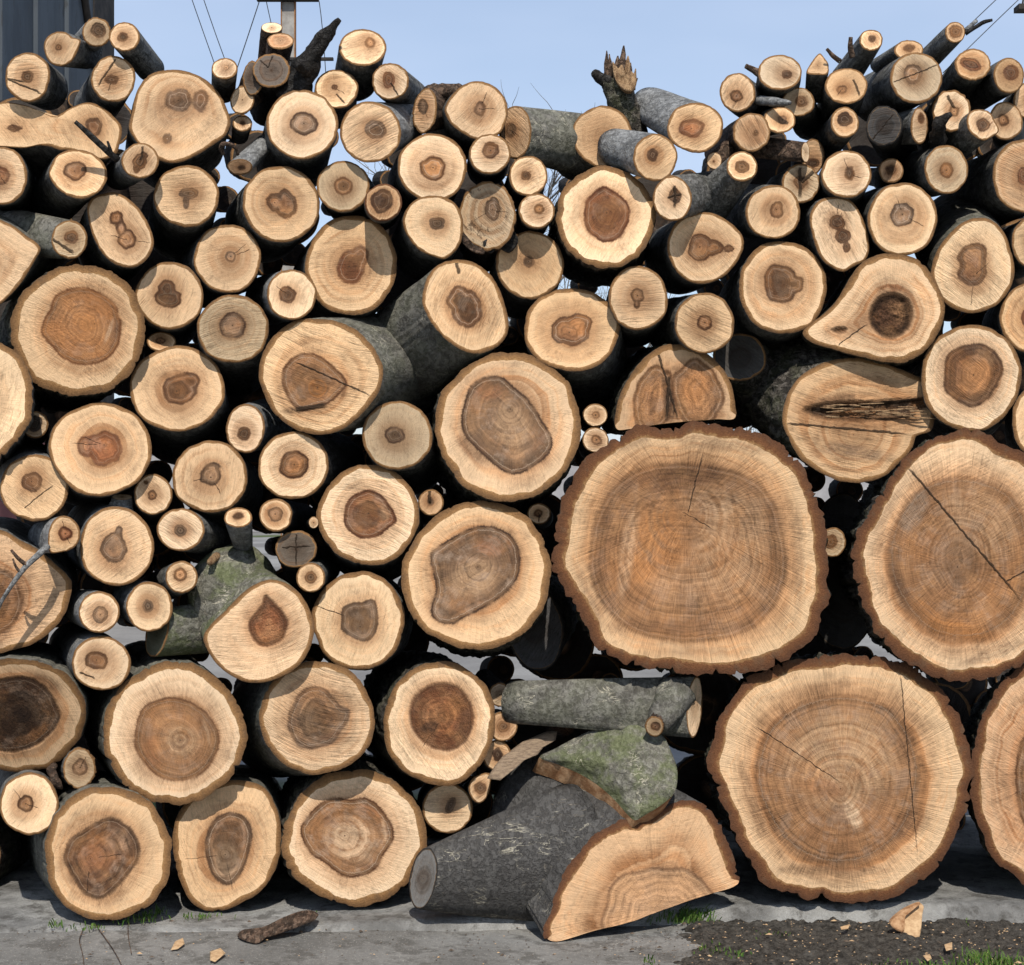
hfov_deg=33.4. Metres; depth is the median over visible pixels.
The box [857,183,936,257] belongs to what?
cut log
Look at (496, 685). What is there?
cut log
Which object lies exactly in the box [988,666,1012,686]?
cut log
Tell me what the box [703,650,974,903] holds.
cut log
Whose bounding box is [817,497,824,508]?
cut log
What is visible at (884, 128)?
cut log
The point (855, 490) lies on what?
cut log
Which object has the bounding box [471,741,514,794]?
cut log
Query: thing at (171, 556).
cut log
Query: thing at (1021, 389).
cut log
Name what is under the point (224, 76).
cut log
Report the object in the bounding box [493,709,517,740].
cut log
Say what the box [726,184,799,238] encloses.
cut log
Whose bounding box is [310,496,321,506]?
cut log
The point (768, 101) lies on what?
pointed branch
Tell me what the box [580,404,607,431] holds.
cut log
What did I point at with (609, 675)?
cut log
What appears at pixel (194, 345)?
cut log
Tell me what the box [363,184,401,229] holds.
cut log
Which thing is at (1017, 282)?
cut log
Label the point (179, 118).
cut log
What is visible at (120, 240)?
cut log
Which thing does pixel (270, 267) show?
cut log
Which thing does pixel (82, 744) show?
cut log
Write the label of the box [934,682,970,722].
cut log
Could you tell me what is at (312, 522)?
cut log
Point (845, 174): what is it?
cut log
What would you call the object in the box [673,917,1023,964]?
soil
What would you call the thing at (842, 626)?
cut log
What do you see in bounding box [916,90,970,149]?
cut log
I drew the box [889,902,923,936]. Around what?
wood chip
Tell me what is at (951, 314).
cut log
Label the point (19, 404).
cut log
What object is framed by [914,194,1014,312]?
cut log
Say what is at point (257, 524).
cut log
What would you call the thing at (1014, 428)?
cut log
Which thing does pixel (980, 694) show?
cut log
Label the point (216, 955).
wood chip
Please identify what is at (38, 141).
cut log
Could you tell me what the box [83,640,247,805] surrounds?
cut log
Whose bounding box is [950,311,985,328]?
cut log
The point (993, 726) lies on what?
cut log
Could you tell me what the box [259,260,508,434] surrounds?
forked log
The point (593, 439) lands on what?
cut log
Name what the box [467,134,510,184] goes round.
cut log
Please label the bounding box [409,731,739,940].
half log
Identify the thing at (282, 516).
cut log
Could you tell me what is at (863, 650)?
cut log
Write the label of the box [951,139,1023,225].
cut log
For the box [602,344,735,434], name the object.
half log
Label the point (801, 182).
cut log
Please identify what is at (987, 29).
overhead wire
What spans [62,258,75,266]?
cut log
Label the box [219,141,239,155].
bark hoop
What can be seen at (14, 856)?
cut log
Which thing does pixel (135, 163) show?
cut log
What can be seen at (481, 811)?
cut log
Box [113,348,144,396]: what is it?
cut log
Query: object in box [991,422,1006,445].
cut log
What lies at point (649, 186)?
cut log
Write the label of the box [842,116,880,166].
cut log
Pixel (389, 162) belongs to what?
cut log
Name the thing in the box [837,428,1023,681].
cut log
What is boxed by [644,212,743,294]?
cut log
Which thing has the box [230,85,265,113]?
cut log
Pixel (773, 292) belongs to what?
cut log
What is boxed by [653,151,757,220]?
forked log
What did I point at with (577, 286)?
cut log
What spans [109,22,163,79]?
cut log
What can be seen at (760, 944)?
sawdust
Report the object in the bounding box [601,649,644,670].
cut log
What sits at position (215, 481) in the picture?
cut log
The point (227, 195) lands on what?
cut log
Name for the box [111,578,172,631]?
cut log
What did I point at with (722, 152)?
cut log
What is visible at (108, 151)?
dead twig
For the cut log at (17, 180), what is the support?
on the forked log at (33, 245)
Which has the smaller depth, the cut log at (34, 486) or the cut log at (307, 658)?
the cut log at (34, 486)
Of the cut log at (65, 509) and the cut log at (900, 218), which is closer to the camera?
the cut log at (900, 218)
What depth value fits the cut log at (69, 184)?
5.00 m
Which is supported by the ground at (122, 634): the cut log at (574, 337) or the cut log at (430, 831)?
the cut log at (430, 831)
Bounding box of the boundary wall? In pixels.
[151,454,868,531]
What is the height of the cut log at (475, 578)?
0.502 m
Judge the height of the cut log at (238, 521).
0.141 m
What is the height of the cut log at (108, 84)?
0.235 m
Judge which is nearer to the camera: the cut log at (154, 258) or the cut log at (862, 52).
the cut log at (862, 52)
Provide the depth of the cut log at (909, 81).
4.99 m
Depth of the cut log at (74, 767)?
5.02 m
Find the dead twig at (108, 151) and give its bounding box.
[74,120,120,162]
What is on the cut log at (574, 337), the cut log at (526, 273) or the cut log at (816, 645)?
the cut log at (526, 273)
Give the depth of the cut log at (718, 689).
5.94 m
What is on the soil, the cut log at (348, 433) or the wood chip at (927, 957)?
the wood chip at (927, 957)
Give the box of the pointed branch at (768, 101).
[754,96,791,106]
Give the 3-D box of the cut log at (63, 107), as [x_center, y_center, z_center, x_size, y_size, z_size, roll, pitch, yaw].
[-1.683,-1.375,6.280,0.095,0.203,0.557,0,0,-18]
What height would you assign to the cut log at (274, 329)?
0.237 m
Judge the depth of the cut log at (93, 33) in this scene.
5.03 m
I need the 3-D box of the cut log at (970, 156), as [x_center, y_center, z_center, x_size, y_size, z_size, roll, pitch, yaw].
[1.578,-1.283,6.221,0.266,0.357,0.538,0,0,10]
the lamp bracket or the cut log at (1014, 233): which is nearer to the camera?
the cut log at (1014, 233)
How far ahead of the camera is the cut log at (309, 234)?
5.97 m
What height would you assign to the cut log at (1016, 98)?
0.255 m
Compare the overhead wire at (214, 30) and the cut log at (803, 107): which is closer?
the cut log at (803, 107)
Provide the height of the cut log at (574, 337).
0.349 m
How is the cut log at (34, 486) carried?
on the cut log at (34, 607)
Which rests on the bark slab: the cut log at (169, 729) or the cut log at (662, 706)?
the cut log at (662, 706)
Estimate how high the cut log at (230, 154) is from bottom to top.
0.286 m
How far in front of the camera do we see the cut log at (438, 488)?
6.00 m
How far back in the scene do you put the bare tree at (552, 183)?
32.99 m
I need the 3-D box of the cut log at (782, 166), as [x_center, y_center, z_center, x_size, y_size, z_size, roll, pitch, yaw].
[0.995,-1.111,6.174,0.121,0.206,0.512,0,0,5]
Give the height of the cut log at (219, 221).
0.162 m
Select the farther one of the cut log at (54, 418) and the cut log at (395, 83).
the cut log at (54, 418)
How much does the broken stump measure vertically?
0.380 m
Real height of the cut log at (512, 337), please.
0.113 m
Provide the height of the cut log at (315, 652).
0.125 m
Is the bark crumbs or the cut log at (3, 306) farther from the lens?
the cut log at (3, 306)
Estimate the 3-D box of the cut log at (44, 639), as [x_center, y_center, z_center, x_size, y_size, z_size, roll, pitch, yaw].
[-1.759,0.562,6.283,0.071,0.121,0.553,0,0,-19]
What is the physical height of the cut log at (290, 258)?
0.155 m
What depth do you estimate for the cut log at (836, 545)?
5.07 m
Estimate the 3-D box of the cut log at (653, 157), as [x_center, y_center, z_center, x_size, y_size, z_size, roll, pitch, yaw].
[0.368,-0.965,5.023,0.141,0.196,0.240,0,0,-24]
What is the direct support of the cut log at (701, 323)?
on the half log at (671, 386)
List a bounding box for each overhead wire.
[192,0,213,61]
[204,0,235,88]
[237,1,259,66]
[319,1,325,71]
[943,0,1017,72]
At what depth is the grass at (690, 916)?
4.84 m
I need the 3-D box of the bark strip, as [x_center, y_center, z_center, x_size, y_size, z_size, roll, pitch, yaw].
[-0.658,1.254,4.825,0.240,0.044,0.115,0,0,-34]
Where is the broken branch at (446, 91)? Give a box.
[423,83,461,100]
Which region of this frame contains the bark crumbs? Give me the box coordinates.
[4,920,1020,964]
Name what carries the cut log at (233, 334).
on the cut log at (179, 398)
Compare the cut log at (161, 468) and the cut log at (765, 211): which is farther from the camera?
the cut log at (161, 468)
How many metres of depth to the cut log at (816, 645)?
5.97 m
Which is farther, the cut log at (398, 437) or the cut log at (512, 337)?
the cut log at (512, 337)
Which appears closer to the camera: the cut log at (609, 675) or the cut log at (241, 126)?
the cut log at (241, 126)
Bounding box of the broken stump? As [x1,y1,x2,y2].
[591,45,647,131]
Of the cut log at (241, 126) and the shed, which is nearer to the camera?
the cut log at (241, 126)
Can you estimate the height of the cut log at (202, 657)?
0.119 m
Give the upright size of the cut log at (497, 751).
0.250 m
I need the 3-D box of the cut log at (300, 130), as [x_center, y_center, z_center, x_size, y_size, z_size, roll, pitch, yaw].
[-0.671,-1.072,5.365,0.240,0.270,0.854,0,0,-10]
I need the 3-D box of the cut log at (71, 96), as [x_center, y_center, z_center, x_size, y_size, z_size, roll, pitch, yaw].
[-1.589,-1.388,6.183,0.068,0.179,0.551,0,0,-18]
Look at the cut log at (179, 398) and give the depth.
5.02 m
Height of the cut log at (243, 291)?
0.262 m
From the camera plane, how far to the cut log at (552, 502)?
6.00 m
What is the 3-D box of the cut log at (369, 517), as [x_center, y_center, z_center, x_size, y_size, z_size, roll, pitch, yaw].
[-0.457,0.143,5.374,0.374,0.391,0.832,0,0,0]
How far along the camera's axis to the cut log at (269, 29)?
5.10 m
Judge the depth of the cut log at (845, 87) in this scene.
5.03 m
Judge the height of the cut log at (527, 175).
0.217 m
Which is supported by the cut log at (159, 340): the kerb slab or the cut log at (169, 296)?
the cut log at (169, 296)
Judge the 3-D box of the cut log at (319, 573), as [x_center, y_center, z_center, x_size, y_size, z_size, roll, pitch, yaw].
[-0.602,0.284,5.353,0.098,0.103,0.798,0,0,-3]
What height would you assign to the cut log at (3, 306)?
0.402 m
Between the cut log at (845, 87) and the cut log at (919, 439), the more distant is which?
the cut log at (919, 439)
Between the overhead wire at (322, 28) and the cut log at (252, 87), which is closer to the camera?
the cut log at (252, 87)
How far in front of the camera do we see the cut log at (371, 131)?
4.97 m
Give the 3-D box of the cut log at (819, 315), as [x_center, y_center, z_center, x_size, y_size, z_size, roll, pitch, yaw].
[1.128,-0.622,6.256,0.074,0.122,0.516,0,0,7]
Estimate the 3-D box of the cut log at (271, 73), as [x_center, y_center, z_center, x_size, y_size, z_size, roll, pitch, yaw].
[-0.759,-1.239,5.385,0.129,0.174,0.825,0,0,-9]
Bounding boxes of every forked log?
[0,209,87,303]
[145,544,313,682]
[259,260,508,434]
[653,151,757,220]
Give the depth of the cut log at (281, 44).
5.04 m
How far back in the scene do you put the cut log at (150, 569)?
5.96 m
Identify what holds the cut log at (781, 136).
on the cut log at (765, 173)
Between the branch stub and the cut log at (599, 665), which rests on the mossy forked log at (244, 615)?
the branch stub
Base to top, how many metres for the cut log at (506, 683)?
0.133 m
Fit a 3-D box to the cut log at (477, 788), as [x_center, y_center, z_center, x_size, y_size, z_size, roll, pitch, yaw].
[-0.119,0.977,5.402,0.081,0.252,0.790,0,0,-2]
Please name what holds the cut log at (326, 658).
on the cut log at (307, 658)
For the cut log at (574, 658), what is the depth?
5.96 m
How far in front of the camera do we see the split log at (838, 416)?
5.01 m
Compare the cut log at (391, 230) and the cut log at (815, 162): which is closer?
the cut log at (815, 162)
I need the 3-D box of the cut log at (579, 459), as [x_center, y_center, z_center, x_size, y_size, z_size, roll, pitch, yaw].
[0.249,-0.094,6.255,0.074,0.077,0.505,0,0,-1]
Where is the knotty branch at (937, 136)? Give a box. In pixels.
[929,112,952,148]
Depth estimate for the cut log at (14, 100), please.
5.99 m
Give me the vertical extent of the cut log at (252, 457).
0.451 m
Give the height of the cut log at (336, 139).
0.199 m
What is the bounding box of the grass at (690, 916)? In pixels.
[48,902,1023,964]
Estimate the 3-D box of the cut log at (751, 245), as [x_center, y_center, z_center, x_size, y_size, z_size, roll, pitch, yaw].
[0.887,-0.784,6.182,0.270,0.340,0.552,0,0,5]
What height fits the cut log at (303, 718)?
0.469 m
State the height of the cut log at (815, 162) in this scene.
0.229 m
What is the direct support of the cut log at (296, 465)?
on the cut log at (282, 516)
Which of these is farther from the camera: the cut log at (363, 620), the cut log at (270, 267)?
the cut log at (270, 267)
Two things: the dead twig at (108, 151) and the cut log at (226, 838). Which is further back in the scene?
the cut log at (226, 838)
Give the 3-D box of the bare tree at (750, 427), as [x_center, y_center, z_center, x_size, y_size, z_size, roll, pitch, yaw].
[1.869,-0.648,18.134,2.651,3.896,2.331,0,0,0]
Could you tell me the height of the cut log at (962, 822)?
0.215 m
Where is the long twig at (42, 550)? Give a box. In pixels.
[0,543,50,607]
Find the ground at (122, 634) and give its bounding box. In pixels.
[46,532,990,814]
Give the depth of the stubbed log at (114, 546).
4.98 m
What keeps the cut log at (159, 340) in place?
on the cut log at (179, 398)
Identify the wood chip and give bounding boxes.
[171,938,184,949]
[210,948,224,961]
[841,924,849,929]
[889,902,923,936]
[924,954,931,960]
[945,942,951,950]
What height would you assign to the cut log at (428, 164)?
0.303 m
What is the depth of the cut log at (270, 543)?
6.12 m
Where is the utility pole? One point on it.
(288, 16)
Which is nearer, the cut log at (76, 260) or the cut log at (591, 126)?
the cut log at (591, 126)
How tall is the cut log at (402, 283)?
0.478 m
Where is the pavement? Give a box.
[0,925,700,964]
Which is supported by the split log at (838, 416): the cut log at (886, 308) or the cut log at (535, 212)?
the cut log at (886, 308)
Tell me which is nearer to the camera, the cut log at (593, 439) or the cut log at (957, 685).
the cut log at (593, 439)
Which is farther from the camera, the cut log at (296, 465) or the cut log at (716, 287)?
the cut log at (716, 287)
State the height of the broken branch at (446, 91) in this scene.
0.072 m
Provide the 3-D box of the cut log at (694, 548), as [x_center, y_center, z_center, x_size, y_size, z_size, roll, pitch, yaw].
[0.536,0.220,5.349,0.846,0.803,0.870,0,0,0]
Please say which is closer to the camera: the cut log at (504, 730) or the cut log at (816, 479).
the cut log at (504, 730)
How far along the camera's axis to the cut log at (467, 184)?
6.00 m
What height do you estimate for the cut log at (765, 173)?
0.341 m
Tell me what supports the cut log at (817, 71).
on the cut log at (803, 107)
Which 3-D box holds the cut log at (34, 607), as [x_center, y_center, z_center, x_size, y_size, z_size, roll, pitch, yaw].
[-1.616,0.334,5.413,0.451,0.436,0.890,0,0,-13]
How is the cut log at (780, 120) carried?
on the cut log at (749, 133)
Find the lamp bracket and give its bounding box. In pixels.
[1014,0,1023,13]
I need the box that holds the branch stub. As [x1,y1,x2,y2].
[207,552,220,565]
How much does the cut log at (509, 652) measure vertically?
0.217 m
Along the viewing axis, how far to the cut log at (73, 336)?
4.98 m
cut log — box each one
[0,97,51,113]
[0,102,121,176]
[0,147,35,210]
[0,264,145,413]
[0,300,9,318]
[0,343,40,465]
[0,443,68,521]
[0,517,77,652]
[0,641,91,771]
[0,768,58,834]
[0,813,28,879]
[5,52,67,110]
[16,501,73,525]
[25,411,48,443]
[27,150,106,219]
[27,516,79,552]
[27,770,171,919]
[38,633,48,642]
[41,410,71,442]
[44,32,102,68]
[44,402,151,505]
[46,745,96,789]
[48,622,130,689]
[50,100,70,114]
[55,617,69,627]
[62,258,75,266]
[65,589,119,632]
[66,90,78,106]
[69,257,80,265]
[70,149,154,222]
[73,56,135,117]
[75,17,110,51]
[75,736,105,770]
[77,572,120,618]
[78,192,153,281]
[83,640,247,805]
[106,143,158,189]
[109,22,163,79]
[111,397,133,412]
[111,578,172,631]
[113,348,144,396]
[116,103,130,143]
[117,618,134,626]
[125,70,230,187]
[127,249,201,347]
[128,487,184,556]
[130,345,230,464]
[132,474,172,526]
[135,262,202,346]
[139,558,153,578]
[142,561,197,599]
[143,331,175,357]
[143,460,172,482]
[148,165,218,259]
[153,549,190,570]
[155,802,178,828]
[157,508,226,554]
[172,440,262,525]
[172,764,281,910]
[174,225,260,307]
[183,508,231,562]
[186,343,197,349]
[190,653,208,661]
[192,333,197,342]
[197,295,269,396]
[209,168,219,183]
[211,58,237,102]
[212,217,224,227]
[216,186,237,212]
[218,677,231,691]
[223,130,262,181]
[224,507,252,550]
[225,166,319,262]
[226,387,296,466]
[226,398,292,452]
[227,113,251,139]
[227,135,269,174]
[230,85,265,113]
[231,115,251,143]
[232,661,374,777]
[234,655,315,688]
[237,270,258,294]
[238,60,261,114]
[245,269,316,324]
[250,53,289,125]
[252,467,309,533]
[256,90,337,186]
[258,22,282,57]
[258,259,282,275]
[258,431,364,498]
[259,499,315,533]
[265,536,280,555]
[266,33,293,63]
[269,317,304,339]
[275,530,320,585]
[276,568,327,611]
[276,752,426,906]
[280,243,304,265]
[283,507,325,553]
[293,216,396,318]
[296,552,339,592]
[299,216,319,242]
[306,517,318,528]
[307,643,323,661]
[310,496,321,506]
[311,571,412,670]
[314,70,358,128]
[316,465,422,579]
[317,161,374,218]
[321,203,330,215]
[324,654,336,664]
[333,131,338,146]
[335,29,385,100]
[337,429,355,435]
[340,101,421,162]
[347,434,365,451]
[362,401,437,494]
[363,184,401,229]
[363,451,372,464]
[363,649,494,785]
[372,63,424,103]
[372,170,389,185]
[377,234,487,312]
[381,148,402,167]
[385,211,403,235]
[388,133,466,213]
[391,195,462,279]
[401,500,551,657]
[412,88,445,133]
[416,484,443,499]
[417,783,472,833]
[418,489,443,524]
[423,493,456,527]
[424,820,434,837]
[425,81,507,159]
[428,352,580,514]
[453,171,503,207]
[457,775,492,832]
[458,181,517,270]
[463,773,490,806]
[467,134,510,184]
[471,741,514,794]
[475,669,505,706]
[477,740,510,773]
[479,655,513,682]
[489,231,563,319]
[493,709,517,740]
[496,338,528,354]
[499,106,586,175]
[501,326,518,345]
[501,649,514,656]
[501,676,701,737]
[504,156,547,209]
[505,679,523,684]
[506,158,515,175]
[507,724,589,747]
[510,318,525,341]
[511,575,577,670]
[516,193,554,233]
[519,621,593,679]
[524,288,627,414]
[526,494,560,575]
[527,503,552,528]
[547,165,655,287]
[551,420,831,677]
[558,105,631,180]
[558,178,570,192]
[563,476,572,493]
[570,280,597,292]
[571,653,622,678]
[572,451,584,465]
[579,427,608,457]
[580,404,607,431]
[597,128,677,181]
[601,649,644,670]
[601,673,618,677]
[606,266,667,347]
[634,175,672,266]
[635,87,722,152]
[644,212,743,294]
[650,293,733,353]
[662,671,738,754]
[672,169,695,174]
[676,754,721,819]
[696,280,723,295]
[701,158,780,184]
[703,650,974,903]
[704,113,769,162]
[707,138,734,169]
[716,414,750,428]
[719,73,768,117]
[719,241,826,343]
[720,238,781,284]
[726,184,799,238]
[744,55,801,108]
[759,107,794,135]
[766,164,819,205]
[770,133,786,139]
[775,160,790,174]
[775,634,854,660]
[781,197,868,272]
[782,88,820,139]
[791,139,824,172]
[801,253,944,370]
[804,467,825,491]
[805,53,828,102]
[812,107,858,168]
[812,150,871,206]
[816,303,825,318]
[817,68,867,127]
[817,492,865,650]
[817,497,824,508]
[824,272,845,302]
[826,30,882,74]
[826,527,845,557]
[828,479,862,499]
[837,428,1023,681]
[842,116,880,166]
[845,258,867,274]
[853,646,873,655]
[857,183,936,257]
[858,52,941,121]
[865,433,931,483]
[866,106,917,162]
[870,40,922,72]
[871,158,903,187]
[896,145,967,196]
[898,107,927,144]
[909,320,943,372]
[913,325,1021,437]
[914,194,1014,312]
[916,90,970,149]
[917,102,978,160]
[923,19,992,63]
[925,674,971,689]
[926,48,990,105]
[927,109,998,156]
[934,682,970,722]
[943,302,960,321]
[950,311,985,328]
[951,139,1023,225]
[958,678,987,706]
[958,814,965,829]
[962,663,1023,884]
[968,58,1023,111]
[970,689,986,708]
[976,138,994,156]
[981,284,1023,366]
[983,217,1023,312]
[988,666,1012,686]
[990,102,1023,147]
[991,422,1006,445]
[1003,83,1023,121]
[1003,219,1023,278]
[1003,367,1023,421]
[1004,391,1023,451]
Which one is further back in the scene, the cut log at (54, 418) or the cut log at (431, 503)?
the cut log at (54, 418)
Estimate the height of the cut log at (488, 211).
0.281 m
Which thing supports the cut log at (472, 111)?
on the cut log at (489, 155)
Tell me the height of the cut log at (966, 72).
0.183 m
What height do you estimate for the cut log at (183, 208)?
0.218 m
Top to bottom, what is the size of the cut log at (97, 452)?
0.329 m
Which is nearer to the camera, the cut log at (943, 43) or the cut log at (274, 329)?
the cut log at (943, 43)
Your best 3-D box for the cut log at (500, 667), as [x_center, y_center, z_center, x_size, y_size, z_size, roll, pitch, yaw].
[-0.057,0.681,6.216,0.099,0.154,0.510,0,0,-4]
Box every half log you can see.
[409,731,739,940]
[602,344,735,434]
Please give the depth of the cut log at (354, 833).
5.00 m
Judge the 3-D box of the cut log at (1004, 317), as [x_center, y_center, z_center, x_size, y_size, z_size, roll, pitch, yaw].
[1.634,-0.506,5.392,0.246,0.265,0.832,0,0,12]
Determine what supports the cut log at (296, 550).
on the mossy forked log at (244, 615)
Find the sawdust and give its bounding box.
[86,920,1020,964]
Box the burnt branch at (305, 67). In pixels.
[276,18,340,97]
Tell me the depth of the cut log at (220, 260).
5.02 m
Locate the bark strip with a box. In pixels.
[237,910,318,942]
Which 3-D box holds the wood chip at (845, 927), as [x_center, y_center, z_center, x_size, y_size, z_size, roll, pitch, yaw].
[0.935,1.244,4.773,0.054,0.003,0.022,0,0,-38]
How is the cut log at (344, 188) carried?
on the cut log at (347, 265)
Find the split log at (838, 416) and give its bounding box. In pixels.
[713,333,936,482]
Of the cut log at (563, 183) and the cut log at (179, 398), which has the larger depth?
the cut log at (563, 183)
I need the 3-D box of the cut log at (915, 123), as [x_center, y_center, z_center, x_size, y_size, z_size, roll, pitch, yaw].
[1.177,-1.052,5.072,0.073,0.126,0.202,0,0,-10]
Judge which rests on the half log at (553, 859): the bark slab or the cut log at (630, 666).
the bark slab
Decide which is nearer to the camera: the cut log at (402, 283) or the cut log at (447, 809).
the cut log at (447, 809)
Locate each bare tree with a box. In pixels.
[351,85,607,325]
[566,279,758,431]
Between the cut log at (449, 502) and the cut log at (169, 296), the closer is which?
the cut log at (169, 296)
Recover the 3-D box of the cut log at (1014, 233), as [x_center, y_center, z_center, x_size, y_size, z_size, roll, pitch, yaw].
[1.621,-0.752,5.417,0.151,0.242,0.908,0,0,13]
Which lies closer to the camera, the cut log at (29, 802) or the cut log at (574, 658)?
the cut log at (29, 802)
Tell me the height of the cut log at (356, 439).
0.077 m
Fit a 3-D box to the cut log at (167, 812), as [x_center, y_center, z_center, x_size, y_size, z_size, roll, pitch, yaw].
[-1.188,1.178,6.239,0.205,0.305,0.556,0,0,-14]
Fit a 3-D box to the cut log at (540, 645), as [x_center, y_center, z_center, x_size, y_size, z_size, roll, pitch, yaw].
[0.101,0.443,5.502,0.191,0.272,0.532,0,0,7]
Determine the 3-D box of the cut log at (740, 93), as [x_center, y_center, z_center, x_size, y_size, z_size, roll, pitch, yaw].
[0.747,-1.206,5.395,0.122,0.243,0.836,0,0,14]
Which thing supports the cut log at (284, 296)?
on the forked log at (423, 342)
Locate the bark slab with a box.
[532,725,677,826]
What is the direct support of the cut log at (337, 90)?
on the cut log at (300, 130)
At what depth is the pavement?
4.68 m
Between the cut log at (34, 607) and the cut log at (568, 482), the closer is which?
the cut log at (34, 607)
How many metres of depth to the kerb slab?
5.00 m
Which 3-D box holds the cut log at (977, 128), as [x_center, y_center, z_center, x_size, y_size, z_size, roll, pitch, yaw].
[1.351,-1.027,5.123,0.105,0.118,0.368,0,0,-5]
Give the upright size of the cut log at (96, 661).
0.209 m
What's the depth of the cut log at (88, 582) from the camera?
5.95 m
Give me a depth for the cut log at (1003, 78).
5.02 m
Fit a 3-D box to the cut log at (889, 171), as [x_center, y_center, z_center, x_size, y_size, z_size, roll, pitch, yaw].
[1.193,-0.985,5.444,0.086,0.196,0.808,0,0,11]
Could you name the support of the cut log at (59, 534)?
on the cut log at (34, 607)
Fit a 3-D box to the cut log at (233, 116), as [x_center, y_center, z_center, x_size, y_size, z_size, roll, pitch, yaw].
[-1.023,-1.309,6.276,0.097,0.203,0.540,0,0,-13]
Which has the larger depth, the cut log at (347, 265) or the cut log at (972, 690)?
the cut log at (972, 690)
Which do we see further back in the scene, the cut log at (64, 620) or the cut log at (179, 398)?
the cut log at (64, 620)
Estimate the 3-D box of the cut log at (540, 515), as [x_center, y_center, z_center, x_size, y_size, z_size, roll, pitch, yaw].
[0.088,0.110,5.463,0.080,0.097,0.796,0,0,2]
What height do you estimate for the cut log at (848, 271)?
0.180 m
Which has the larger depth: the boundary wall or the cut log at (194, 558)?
the boundary wall
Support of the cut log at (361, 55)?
on the cut log at (337, 90)
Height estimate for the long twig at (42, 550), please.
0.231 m
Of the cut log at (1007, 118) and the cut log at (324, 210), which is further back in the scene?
the cut log at (324, 210)
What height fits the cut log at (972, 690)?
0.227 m
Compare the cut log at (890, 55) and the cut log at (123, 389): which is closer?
the cut log at (890, 55)
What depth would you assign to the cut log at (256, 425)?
5.03 m
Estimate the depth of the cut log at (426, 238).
4.97 m
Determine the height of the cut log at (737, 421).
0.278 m
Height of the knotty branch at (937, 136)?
0.100 m
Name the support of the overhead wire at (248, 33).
attached to the utility pole
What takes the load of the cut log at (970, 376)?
on the cut log at (930, 568)
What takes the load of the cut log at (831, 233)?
on the cut log at (886, 308)
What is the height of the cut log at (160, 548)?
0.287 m
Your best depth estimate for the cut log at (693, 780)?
6.03 m
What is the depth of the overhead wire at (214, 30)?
29.91 m
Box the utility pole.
[257,0,333,567]
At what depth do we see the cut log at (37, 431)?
5.09 m
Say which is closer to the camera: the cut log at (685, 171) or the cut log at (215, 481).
the cut log at (215, 481)
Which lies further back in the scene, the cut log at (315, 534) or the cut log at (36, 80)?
the cut log at (315, 534)
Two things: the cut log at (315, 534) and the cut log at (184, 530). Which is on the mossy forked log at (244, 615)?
the cut log at (184, 530)
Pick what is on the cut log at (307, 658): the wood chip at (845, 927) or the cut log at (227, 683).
the cut log at (227, 683)
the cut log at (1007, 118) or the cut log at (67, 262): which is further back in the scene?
the cut log at (67, 262)
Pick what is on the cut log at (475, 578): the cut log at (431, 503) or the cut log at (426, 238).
the cut log at (431, 503)
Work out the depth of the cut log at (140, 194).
6.00 m
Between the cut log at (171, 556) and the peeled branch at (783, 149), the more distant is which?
the cut log at (171, 556)
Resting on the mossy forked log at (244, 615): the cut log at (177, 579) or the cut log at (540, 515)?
the cut log at (177, 579)
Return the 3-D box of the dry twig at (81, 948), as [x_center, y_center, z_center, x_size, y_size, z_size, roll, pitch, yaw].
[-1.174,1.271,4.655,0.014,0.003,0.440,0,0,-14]
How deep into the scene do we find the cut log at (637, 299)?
4.97 m
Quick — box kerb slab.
[0,815,1023,932]
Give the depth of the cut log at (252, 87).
5.03 m
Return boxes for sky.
[114,0,1023,441]
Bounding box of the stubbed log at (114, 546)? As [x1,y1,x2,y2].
[65,494,153,585]
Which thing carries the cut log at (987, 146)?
on the cut log at (1017, 282)
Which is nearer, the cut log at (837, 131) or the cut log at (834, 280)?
the cut log at (837, 131)
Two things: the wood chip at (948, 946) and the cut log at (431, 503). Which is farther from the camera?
the cut log at (431, 503)
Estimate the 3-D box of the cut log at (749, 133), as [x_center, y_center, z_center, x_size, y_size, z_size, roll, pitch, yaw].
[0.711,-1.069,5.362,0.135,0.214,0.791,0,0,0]
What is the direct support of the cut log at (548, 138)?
on the cut log at (602, 225)
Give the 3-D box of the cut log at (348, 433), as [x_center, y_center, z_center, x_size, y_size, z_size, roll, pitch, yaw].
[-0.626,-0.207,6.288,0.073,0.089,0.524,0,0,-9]
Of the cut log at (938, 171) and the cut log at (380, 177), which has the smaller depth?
the cut log at (938, 171)
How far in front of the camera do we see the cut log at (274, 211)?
4.99 m
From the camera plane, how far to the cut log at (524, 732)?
5.95 m
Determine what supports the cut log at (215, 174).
on the cut log at (227, 195)
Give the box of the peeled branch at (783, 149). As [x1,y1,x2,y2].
[751,137,809,162]
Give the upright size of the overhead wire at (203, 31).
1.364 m
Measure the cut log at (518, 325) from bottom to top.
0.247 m
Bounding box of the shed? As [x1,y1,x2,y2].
[0,0,113,518]
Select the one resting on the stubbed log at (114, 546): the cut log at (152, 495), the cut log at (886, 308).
the cut log at (152, 495)
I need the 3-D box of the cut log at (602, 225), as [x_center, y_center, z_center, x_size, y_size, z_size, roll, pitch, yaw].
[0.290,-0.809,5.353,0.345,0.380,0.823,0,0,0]
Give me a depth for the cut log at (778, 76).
5.01 m
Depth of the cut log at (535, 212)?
4.95 m
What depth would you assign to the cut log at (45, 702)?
5.00 m
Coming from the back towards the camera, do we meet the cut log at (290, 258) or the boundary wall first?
the boundary wall
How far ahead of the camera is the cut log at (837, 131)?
4.99 m
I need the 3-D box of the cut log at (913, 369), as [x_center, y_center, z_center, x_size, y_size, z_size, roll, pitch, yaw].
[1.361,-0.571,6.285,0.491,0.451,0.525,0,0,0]

